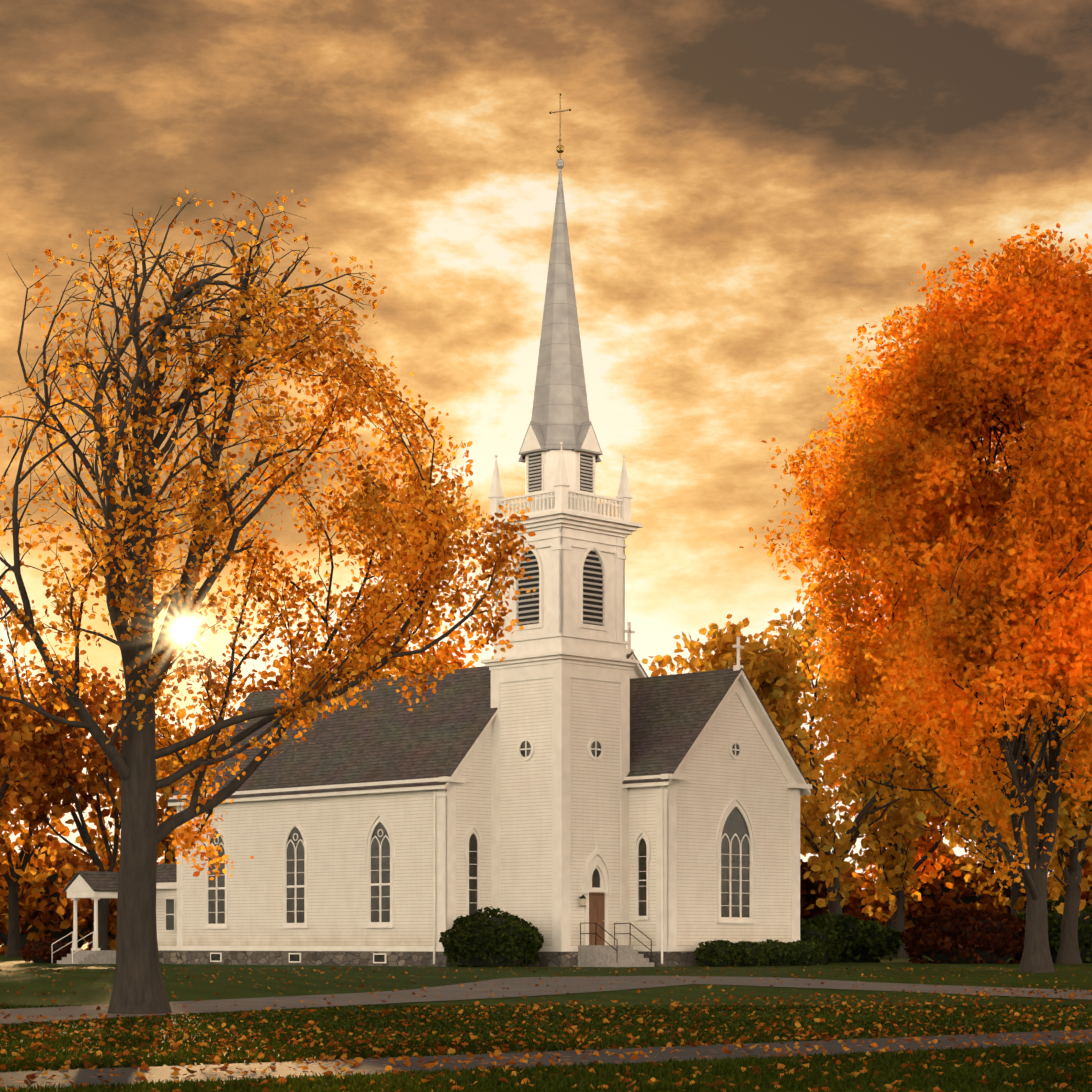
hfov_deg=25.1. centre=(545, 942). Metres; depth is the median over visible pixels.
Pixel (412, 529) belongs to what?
tree
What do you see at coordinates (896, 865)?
tree
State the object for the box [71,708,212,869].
tree
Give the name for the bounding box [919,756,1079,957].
tree
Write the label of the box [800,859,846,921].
wood edge
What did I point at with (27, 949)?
shrub
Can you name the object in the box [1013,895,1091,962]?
understory
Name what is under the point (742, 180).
sky
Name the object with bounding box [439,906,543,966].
big shrub
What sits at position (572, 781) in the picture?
church
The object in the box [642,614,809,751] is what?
tree
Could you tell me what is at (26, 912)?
wood edge
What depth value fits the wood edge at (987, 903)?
203.94 m
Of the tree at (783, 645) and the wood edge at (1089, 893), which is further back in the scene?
the wood edge at (1089, 893)
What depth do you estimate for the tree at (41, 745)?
151.43 m
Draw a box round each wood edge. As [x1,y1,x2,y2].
[0,832,116,954]
[81,854,158,949]
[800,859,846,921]
[813,862,874,920]
[863,841,1009,954]
[977,858,1026,912]
[1047,872,1091,909]
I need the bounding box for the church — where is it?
[52,93,811,966]
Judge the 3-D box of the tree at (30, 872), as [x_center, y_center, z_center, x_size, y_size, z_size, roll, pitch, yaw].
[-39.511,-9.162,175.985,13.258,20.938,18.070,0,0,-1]
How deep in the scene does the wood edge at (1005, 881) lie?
213.76 m
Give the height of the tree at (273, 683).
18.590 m
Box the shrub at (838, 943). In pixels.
[800,918,845,964]
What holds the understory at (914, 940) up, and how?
on the ground at (87, 990)
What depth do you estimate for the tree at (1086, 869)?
178.91 m
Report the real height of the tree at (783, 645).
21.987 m
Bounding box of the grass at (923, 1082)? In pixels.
[0,1004,1091,1091]
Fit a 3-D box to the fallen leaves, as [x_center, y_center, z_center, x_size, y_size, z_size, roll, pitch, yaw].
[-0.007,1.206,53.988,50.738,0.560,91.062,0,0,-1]
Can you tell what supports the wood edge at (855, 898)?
on the ground at (87, 990)
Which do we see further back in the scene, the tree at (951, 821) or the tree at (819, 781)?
the tree at (819, 781)
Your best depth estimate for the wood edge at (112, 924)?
209.43 m
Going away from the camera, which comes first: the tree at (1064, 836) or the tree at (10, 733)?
the tree at (1064, 836)
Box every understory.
[801,912,903,961]
[899,907,1025,963]
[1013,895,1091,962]
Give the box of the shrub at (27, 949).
[19,936,71,962]
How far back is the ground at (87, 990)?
64.73 m
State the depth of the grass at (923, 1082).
32.11 m
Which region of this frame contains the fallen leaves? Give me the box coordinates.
[0,966,1091,1091]
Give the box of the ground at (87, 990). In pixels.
[0,943,1091,1091]
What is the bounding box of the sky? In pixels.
[0,0,1091,889]
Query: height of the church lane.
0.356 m
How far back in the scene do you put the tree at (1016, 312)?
82.29 m
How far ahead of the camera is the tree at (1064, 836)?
117.48 m
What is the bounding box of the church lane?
[0,976,1091,1023]
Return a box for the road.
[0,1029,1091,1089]
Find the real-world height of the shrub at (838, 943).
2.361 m
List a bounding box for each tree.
[0,187,536,1013]
[0,629,44,844]
[0,670,86,956]
[2,655,185,949]
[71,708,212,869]
[245,652,372,692]
[372,610,481,676]
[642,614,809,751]
[739,223,1091,972]
[750,593,944,921]
[793,727,853,865]
[817,611,932,957]
[820,739,966,955]
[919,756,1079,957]
[947,683,1091,963]
[983,754,1091,909]
[1077,696,1091,861]
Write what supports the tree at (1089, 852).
on the ground at (87, 990)
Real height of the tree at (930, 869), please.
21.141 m

